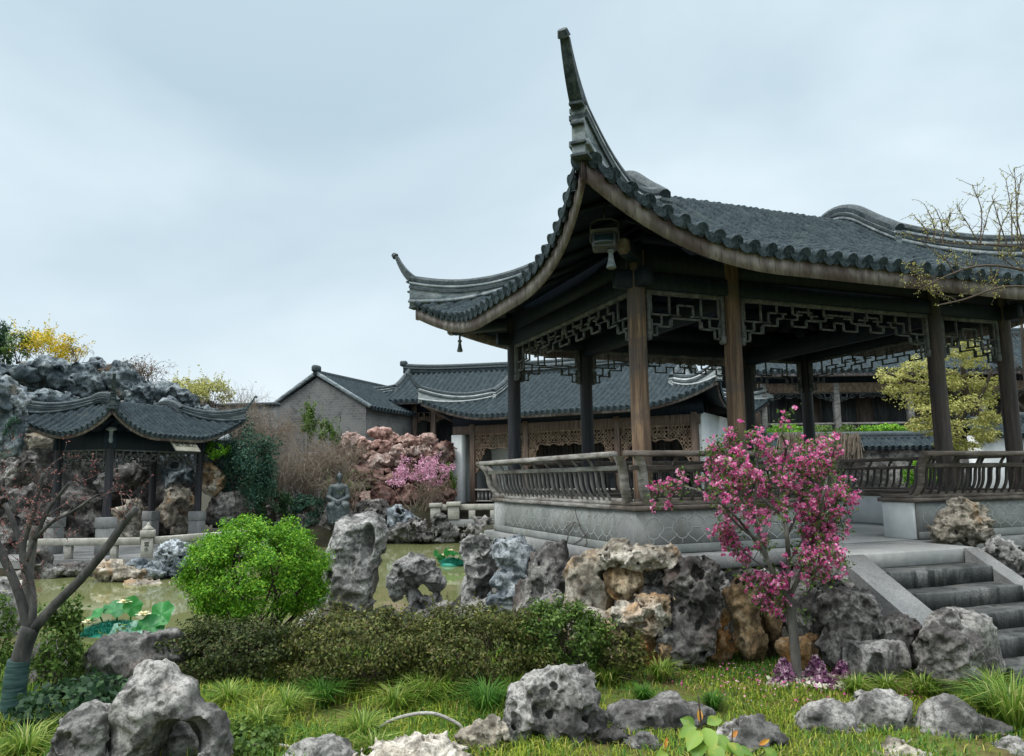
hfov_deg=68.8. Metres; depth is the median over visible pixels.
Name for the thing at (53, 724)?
grass tuft
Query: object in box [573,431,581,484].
door leaf
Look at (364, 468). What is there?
garden rock
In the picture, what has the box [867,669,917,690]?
grass tuft
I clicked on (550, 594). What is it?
garden rock
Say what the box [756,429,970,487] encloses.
garden wall
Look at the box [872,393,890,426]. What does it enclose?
door leaf
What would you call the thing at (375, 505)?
garden rock
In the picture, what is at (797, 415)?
door leaf
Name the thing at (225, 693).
grass tuft
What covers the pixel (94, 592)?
pond water
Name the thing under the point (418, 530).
garden rock
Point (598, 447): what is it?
door leaf
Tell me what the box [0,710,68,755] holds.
grass tuft
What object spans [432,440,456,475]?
garden rock
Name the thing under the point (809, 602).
garden rock
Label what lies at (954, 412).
door leaf
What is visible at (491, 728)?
garden rock
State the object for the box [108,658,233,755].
garden rock
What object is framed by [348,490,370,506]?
garden rock
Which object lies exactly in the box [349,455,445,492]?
garden rock
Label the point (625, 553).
garden rock
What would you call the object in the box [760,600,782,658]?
garden rock
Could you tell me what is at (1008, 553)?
garden rock
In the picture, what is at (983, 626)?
garden rock
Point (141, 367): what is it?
bare shrub
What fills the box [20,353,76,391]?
garden rock
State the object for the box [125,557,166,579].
garden rock
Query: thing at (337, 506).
seated statue
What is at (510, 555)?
garden rock
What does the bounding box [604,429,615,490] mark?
door leaf
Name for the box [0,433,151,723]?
pruned tree
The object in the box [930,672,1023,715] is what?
grass tuft
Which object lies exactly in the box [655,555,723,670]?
garden rock
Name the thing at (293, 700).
grass tuft
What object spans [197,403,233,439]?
garden rock
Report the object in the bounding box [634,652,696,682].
grass tuft
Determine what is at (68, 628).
leafy plant
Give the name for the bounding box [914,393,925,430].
door leaf
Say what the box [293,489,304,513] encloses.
garden rock
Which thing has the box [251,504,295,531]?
garden rock
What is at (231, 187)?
sky
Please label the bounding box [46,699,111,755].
garden rock
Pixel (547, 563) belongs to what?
garden rock
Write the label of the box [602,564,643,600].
garden rock
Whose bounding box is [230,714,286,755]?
leafy plant
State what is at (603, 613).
garden rock
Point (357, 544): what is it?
garden rock
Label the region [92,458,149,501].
garden rock
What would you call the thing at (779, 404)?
door leaf
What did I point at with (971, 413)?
door leaf
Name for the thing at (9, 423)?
ivy
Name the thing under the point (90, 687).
leafy plant
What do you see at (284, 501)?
green shrub
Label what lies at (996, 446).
garden wall
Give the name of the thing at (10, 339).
green shrub
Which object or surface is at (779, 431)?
green shrub
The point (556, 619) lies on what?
hedge bush
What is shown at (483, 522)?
garden rock
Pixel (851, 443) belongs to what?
vine curtain
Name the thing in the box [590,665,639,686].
grass tuft
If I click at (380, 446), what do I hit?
garden rock
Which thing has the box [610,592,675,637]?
garden rock
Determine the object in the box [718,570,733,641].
garden rock
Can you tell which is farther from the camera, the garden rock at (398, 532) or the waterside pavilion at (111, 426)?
the garden rock at (398, 532)
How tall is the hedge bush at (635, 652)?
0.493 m
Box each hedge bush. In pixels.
[154,604,315,684]
[263,592,457,693]
[368,589,560,695]
[495,591,621,673]
[589,619,655,682]
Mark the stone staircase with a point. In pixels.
(979, 580)
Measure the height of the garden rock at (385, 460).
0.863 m
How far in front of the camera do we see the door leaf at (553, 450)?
24.86 m
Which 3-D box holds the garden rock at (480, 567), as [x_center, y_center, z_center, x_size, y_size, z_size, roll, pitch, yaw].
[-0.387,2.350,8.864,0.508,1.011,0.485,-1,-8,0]
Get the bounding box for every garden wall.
[212,402,280,527]
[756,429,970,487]
[955,412,1023,487]
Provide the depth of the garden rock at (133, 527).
20.19 m
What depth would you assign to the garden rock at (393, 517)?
22.68 m
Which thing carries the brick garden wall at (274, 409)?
on the ground at (322, 540)
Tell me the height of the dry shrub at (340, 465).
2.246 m
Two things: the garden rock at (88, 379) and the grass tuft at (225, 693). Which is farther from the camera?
the garden rock at (88, 379)
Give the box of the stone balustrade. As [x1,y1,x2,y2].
[26,522,246,558]
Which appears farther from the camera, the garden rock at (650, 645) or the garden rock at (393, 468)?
the garden rock at (393, 468)
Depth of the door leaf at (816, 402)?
27.37 m
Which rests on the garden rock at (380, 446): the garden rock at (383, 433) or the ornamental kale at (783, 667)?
the garden rock at (383, 433)
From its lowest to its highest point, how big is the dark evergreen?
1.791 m
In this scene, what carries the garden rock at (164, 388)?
on the garden rock at (194, 402)
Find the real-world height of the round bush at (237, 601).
1.328 m
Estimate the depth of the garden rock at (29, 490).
19.05 m
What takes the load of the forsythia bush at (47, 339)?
on the garden rock at (83, 468)
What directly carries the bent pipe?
on the ground at (322, 540)
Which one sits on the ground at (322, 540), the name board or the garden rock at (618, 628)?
the garden rock at (618, 628)
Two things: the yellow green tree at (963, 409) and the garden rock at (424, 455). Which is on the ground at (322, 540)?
the yellow green tree at (963, 409)
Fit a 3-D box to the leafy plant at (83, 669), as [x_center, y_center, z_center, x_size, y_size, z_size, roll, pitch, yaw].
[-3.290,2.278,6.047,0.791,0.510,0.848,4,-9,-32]
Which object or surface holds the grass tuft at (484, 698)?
on the ground at (322, 540)
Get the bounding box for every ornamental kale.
[766,657,802,689]
[802,654,830,680]
[804,672,844,691]
[829,659,854,690]
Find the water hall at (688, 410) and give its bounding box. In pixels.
[406,360,773,503]
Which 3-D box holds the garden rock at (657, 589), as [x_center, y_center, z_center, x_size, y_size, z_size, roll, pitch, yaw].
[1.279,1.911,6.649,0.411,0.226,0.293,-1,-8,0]
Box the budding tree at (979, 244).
[897,165,1023,305]
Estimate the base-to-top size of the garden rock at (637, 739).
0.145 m
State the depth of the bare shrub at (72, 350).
22.71 m
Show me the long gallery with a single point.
(855, 396)
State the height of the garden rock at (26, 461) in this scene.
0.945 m
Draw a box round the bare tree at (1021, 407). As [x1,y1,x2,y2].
[973,324,1023,416]
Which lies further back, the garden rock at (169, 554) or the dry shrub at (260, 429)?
the dry shrub at (260, 429)
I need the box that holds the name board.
[170,441,200,451]
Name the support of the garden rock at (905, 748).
on the ground at (322, 540)
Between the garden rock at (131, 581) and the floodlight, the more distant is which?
the garden rock at (131, 581)
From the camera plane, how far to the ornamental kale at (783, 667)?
5.62 m
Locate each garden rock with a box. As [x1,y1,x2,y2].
[0,362,42,384]
[0,362,232,538]
[0,374,28,460]
[0,457,42,520]
[0,512,39,553]
[0,576,20,634]
[2,451,38,488]
[9,384,31,422]
[15,546,67,578]
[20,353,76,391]
[24,432,52,449]
[28,388,79,401]
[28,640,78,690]
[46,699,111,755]
[49,481,102,537]
[56,561,93,576]
[63,361,107,398]
[76,627,193,685]
[88,356,106,366]
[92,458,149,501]
[92,558,153,581]
[100,360,147,400]
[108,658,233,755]
[111,498,147,537]
[120,379,155,404]
[122,578,169,584]
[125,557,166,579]
[150,454,195,489]
[151,379,192,403]
[154,538,190,578]
[155,483,193,534]
[160,396,180,403]
[183,393,202,409]
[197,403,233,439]
[202,461,227,497]
[203,440,215,462]
[205,487,252,526]
[211,434,240,491]
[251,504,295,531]
[281,513,318,533]
[282,733,357,755]
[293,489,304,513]
[294,607,325,639]
[317,502,353,529]
[318,511,389,633]
[335,431,361,459]
[347,464,372,491]
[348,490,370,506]
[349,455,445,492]
[350,499,389,517]
[353,731,472,755]
[354,436,371,460]
[366,452,394,469]
[367,426,399,445]
[369,439,392,455]
[370,468,396,488]
[370,483,395,504]
[374,604,401,629]
[377,508,387,526]
[384,551,446,624]
[385,504,422,527]
[387,522,418,542]
[389,443,408,465]
[393,483,424,504]
[394,433,420,447]
[404,445,432,457]
[407,517,435,543]
[411,450,436,469]
[413,600,457,623]
[416,432,438,447]
[427,477,457,503]
[428,513,458,543]
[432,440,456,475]
[452,515,481,540]
[453,714,509,754]
[455,596,490,624]
[458,533,497,603]
[473,515,493,534]
[486,534,535,617]
[502,661,608,746]
[511,539,569,621]
[533,589,562,641]
[562,548,614,656]
[581,606,608,647]
[594,722,631,746]
[597,538,681,571]
[599,608,636,664]
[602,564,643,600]
[606,690,715,734]
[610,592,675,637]
[623,731,661,750]
[630,632,672,669]
[634,584,666,598]
[643,569,664,585]
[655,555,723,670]
[707,607,738,662]
[716,713,790,753]
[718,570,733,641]
[722,575,768,663]
[735,566,764,591]
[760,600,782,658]
[775,633,819,670]
[781,556,855,635]
[793,688,912,733]
[814,585,883,668]
[842,638,911,683]
[873,735,942,755]
[878,613,921,678]
[911,607,984,692]
[911,693,1013,739]
[926,496,995,546]
[945,606,1006,678]
[982,534,1023,577]
[989,734,1023,755]
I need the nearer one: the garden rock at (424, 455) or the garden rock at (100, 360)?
the garden rock at (100, 360)
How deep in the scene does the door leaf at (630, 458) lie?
23.51 m
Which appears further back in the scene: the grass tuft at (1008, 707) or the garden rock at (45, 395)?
the garden rock at (45, 395)
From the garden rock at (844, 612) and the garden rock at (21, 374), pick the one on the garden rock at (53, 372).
the garden rock at (21, 374)
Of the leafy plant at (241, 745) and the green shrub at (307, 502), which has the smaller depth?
the leafy plant at (241, 745)
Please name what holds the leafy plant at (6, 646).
on the ground at (322, 540)
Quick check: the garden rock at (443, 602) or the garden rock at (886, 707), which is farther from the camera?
the garden rock at (443, 602)
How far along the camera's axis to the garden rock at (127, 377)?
22.22 m
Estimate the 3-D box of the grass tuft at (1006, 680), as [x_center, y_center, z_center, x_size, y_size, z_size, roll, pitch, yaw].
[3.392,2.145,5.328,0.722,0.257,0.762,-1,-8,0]
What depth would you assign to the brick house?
28.22 m
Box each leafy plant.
[0,591,19,683]
[4,668,127,733]
[28,583,90,689]
[50,623,127,684]
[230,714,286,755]
[656,696,776,755]
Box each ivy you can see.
[1,416,20,438]
[204,440,230,461]
[211,417,285,517]
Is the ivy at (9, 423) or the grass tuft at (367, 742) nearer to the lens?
the grass tuft at (367, 742)
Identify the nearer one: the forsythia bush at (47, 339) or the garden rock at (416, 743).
the garden rock at (416, 743)
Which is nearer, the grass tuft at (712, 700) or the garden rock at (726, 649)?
the grass tuft at (712, 700)
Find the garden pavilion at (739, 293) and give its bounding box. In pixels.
[391,27,1023,637]
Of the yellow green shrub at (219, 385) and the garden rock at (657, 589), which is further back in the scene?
the yellow green shrub at (219, 385)
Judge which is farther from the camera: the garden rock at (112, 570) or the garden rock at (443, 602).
the garden rock at (112, 570)
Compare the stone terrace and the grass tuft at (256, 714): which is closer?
the grass tuft at (256, 714)
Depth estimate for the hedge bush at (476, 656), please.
5.58 m
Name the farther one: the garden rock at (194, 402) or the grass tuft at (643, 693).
the garden rock at (194, 402)
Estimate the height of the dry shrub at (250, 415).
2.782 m
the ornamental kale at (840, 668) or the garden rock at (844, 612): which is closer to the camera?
the ornamental kale at (840, 668)
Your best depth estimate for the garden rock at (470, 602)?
8.28 m
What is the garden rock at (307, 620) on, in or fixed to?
on the ground at (322, 540)
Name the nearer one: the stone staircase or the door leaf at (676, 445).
the stone staircase
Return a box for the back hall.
[374,358,574,478]
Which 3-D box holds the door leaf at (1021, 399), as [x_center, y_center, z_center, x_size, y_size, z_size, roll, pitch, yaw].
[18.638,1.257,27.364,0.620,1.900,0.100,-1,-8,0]
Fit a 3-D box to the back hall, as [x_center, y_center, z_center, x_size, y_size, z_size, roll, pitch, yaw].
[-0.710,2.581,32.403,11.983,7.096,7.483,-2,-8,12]
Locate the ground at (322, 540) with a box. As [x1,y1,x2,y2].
[0,492,1023,755]
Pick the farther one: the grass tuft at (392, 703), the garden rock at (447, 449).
the garden rock at (447, 449)
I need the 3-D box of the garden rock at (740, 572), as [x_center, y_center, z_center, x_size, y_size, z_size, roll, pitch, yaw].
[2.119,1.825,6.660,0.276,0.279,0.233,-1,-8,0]
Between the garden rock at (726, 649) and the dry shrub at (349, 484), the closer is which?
the garden rock at (726, 649)
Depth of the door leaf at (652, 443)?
23.11 m
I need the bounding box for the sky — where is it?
[0,0,1023,402]
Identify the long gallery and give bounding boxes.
[721,328,1023,483]
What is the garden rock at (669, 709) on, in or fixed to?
on the ground at (322, 540)
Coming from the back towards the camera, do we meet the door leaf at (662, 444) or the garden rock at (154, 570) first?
the door leaf at (662, 444)
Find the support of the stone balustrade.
on the stone terrace
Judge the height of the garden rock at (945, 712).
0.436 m
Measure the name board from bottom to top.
0.332 m
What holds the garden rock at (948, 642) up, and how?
on the ground at (322, 540)
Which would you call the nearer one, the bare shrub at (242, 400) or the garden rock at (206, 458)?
the garden rock at (206, 458)
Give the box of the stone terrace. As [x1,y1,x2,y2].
[0,539,277,568]
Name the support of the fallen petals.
on the ground at (322, 540)
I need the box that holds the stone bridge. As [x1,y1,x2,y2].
[429,502,493,526]
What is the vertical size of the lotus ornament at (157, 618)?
0.530 m
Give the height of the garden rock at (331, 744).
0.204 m
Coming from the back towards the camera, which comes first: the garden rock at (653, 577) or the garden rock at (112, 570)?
the garden rock at (112, 570)
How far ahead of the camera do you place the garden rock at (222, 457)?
20.52 m
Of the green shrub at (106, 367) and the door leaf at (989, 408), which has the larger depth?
the door leaf at (989, 408)
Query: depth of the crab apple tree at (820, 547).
5.80 m
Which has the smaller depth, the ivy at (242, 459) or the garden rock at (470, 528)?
the ivy at (242, 459)
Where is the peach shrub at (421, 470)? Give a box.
[385,451,456,509]
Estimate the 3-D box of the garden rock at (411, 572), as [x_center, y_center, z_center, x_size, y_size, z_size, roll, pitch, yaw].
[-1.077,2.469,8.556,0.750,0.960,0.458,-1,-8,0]
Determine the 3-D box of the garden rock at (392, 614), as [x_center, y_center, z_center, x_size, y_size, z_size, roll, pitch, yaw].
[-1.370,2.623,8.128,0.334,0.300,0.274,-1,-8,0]
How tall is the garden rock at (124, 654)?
0.692 m
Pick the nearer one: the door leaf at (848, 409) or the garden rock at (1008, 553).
the garden rock at (1008, 553)
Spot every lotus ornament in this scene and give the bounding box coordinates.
[80,595,174,637]
[433,547,463,566]
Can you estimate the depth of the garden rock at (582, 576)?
6.63 m
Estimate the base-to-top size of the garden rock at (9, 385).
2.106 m
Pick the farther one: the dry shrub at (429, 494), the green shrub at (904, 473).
the dry shrub at (429, 494)
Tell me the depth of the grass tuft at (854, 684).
5.33 m
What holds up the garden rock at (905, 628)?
on the ground at (322, 540)
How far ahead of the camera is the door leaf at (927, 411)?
27.34 m
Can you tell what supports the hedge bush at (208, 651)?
on the ground at (322, 540)
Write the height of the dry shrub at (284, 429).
3.452 m
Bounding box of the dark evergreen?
[0,320,14,364]
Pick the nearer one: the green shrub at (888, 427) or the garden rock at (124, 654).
the garden rock at (124, 654)
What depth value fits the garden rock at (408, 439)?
25.23 m
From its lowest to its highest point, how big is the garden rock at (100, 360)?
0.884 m
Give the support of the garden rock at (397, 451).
on the garden rock at (393, 468)
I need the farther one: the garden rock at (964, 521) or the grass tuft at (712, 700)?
the garden rock at (964, 521)
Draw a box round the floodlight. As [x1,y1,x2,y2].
[589,209,619,252]
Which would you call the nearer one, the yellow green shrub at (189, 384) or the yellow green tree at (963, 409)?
the yellow green tree at (963, 409)
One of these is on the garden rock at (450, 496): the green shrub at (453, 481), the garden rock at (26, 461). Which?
the green shrub at (453, 481)
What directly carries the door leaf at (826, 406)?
in the long gallery
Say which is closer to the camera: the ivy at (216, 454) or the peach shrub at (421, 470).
the ivy at (216, 454)
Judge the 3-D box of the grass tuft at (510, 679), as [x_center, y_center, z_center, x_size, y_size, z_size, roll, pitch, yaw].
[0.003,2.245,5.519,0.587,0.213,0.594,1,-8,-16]
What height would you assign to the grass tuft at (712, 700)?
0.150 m
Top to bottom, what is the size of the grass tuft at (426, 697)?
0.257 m
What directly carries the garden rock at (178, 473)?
on the garden rock at (175, 506)
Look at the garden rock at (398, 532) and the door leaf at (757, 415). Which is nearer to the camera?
the garden rock at (398, 532)
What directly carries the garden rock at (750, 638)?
on the ground at (322, 540)
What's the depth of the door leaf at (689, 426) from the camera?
22.55 m
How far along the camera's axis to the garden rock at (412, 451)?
24.97 m
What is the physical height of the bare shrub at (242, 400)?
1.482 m
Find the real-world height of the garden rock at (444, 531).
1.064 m
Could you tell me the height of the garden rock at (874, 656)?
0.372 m
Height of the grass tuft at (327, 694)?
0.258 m
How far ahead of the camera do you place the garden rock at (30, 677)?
5.94 m
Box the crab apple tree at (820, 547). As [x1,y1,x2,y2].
[645,403,862,678]
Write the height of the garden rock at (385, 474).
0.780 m
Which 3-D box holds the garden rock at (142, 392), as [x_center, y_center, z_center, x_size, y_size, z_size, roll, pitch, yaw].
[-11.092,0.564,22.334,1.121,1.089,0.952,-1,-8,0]
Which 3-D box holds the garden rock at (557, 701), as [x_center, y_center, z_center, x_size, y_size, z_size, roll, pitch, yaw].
[0.218,2.155,4.660,0.771,0.735,0.479,-1,-8,0]
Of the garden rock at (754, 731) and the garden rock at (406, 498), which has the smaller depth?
the garden rock at (754, 731)
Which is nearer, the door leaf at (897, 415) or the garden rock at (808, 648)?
the garden rock at (808, 648)
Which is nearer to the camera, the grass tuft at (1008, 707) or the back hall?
the grass tuft at (1008, 707)
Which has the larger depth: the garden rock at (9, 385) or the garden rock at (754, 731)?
the garden rock at (9, 385)
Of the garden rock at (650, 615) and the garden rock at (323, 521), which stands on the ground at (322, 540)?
the garden rock at (323, 521)
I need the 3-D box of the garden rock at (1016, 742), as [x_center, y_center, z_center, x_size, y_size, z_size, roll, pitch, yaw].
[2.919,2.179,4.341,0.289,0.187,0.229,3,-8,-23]
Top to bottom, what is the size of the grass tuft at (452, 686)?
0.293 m
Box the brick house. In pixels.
[275,365,428,514]
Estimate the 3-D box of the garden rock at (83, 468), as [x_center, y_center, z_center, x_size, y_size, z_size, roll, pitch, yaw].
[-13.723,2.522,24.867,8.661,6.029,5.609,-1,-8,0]
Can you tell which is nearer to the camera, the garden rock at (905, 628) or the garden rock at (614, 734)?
the garden rock at (614, 734)
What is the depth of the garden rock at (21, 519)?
17.44 m
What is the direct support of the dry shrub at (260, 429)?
on the ground at (322, 540)
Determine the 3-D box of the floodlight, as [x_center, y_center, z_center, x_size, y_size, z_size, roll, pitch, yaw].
[0.847,-1.371,6.883,0.279,0.426,0.165,-2,-8,12]
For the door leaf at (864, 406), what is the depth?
27.37 m
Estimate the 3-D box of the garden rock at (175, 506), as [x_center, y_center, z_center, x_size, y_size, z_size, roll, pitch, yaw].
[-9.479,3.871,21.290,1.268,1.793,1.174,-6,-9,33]
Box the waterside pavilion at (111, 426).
[24,372,256,554]
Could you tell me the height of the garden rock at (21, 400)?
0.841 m
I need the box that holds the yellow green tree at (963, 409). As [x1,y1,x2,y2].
[873,337,1003,481]
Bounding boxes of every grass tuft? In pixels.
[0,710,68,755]
[8,706,72,733]
[200,677,268,710]
[228,701,299,726]
[250,681,334,718]
[273,670,373,708]
[324,700,405,741]
[343,725,407,755]
[347,676,435,715]
[379,670,463,708]
[391,662,487,703]
[432,674,509,714]
[488,670,523,695]
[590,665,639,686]
[619,679,665,700]
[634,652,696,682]
[683,687,738,711]
[827,670,881,694]
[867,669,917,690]
[887,668,961,698]
[912,661,1023,729]
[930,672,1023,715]
[960,660,1021,688]
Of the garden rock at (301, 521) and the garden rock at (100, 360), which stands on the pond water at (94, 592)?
the garden rock at (301, 521)
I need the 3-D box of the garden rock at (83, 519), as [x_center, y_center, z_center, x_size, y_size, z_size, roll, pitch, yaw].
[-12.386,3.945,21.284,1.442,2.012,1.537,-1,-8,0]
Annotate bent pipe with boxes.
[373,711,462,732]
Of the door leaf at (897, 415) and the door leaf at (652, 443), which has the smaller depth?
the door leaf at (652, 443)
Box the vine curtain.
[776,431,863,462]
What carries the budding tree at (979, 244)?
on the ground at (322, 540)
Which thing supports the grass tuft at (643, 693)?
on the ground at (322, 540)
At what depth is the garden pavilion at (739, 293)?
8.60 m
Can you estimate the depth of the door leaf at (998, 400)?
27.37 m
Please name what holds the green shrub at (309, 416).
on the ground at (322, 540)
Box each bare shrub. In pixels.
[62,337,94,361]
[122,353,178,384]
[204,378,271,421]
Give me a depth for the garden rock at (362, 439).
24.91 m
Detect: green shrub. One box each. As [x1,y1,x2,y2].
[0,320,38,363]
[98,364,112,372]
[165,369,211,394]
[187,364,245,407]
[248,480,296,524]
[290,494,325,526]
[298,396,323,485]
[312,416,340,507]
[435,462,457,488]
[766,423,802,432]
[815,424,860,431]
[852,423,908,431]
[902,461,936,486]
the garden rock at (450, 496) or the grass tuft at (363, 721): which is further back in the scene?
the garden rock at (450, 496)
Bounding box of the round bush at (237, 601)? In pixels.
[170,512,335,656]
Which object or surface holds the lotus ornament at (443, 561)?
on the pond water at (94, 592)
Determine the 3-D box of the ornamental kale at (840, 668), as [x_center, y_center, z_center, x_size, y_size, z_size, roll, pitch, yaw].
[2.471,2.221,5.590,0.278,0.228,0.286,-7,-10,39]
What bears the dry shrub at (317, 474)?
on the ground at (322, 540)
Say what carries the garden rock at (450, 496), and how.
on the ground at (322, 540)
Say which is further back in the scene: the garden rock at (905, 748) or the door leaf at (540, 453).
the door leaf at (540, 453)
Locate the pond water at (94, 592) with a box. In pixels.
[0,543,464,637]
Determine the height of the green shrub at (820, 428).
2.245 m
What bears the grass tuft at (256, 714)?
on the ground at (322, 540)
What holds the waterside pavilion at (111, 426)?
on the stone terrace
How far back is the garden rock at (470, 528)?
22.44 m
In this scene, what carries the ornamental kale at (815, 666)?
on the ground at (322, 540)
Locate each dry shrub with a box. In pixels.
[211,381,274,446]
[227,386,319,485]
[229,416,302,485]
[240,438,323,514]
[262,422,371,512]
[290,433,377,499]
[302,462,380,511]
[400,473,461,510]
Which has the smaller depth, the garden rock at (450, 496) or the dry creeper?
the dry creeper
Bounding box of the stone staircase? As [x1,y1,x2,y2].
[840,547,1023,687]
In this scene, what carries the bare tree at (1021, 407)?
on the ground at (322, 540)
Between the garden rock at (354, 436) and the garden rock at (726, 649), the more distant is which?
the garden rock at (354, 436)
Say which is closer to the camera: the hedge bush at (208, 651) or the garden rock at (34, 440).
the hedge bush at (208, 651)
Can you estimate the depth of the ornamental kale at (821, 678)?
5.46 m
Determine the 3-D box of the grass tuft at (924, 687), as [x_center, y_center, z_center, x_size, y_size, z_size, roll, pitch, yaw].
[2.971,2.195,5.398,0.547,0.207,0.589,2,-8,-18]
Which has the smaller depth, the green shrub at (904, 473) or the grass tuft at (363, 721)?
the grass tuft at (363, 721)
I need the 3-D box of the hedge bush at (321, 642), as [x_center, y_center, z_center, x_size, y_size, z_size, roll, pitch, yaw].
[-1.184,2.071,5.765,1.532,0.785,0.797,-1,-8,0]
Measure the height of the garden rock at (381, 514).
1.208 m
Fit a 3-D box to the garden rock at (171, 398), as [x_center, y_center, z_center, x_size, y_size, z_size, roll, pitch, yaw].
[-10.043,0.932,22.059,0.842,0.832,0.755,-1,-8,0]
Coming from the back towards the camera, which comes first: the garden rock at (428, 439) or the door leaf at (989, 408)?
the door leaf at (989, 408)
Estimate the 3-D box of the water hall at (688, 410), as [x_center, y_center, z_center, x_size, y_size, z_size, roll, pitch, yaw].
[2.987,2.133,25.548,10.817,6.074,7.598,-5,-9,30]
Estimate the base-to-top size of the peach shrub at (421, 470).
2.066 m
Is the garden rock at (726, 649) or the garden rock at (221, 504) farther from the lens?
the garden rock at (221, 504)
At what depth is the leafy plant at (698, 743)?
2.90 m
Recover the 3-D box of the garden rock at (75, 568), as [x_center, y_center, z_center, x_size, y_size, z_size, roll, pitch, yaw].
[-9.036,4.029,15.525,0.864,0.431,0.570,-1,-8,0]
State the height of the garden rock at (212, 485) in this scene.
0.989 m
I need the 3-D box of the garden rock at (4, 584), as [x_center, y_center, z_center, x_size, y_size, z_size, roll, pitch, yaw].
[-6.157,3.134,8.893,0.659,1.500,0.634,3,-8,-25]
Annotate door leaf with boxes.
[530,433,543,488]
[544,432,558,488]
[559,431,574,490]
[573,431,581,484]
[594,430,605,487]
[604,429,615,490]
[622,428,633,487]
[651,430,655,487]
[654,427,671,487]
[671,426,690,487]
[689,426,692,486]
[755,405,769,437]
[768,394,786,431]
[785,394,802,430]
[813,394,821,426]
[820,394,833,430]
[840,394,856,431]
[855,393,873,431]
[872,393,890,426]
[890,393,906,430]
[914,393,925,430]
[925,396,931,430]
[948,392,959,426]
[959,392,977,416]
[977,396,995,416]
[994,392,1000,414]
[1018,391,1023,411]
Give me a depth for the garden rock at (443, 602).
8.29 m
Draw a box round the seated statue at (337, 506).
[326,471,350,524]
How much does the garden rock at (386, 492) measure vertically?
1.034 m
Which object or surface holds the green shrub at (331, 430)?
on the ground at (322, 540)
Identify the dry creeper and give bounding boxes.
[563,510,586,546]
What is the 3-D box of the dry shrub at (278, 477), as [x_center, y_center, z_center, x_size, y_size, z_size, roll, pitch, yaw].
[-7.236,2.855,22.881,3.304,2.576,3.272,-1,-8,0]
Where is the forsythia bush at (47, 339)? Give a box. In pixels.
[8,314,95,362]
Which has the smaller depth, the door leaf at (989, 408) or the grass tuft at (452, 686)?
the grass tuft at (452, 686)
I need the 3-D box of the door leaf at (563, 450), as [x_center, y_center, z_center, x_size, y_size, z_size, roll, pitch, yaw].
[1.784,2.774,24.597,0.532,2.520,0.060,-5,-9,30]
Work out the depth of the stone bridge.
22.59 m
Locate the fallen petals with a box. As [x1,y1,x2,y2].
[667,662,938,705]

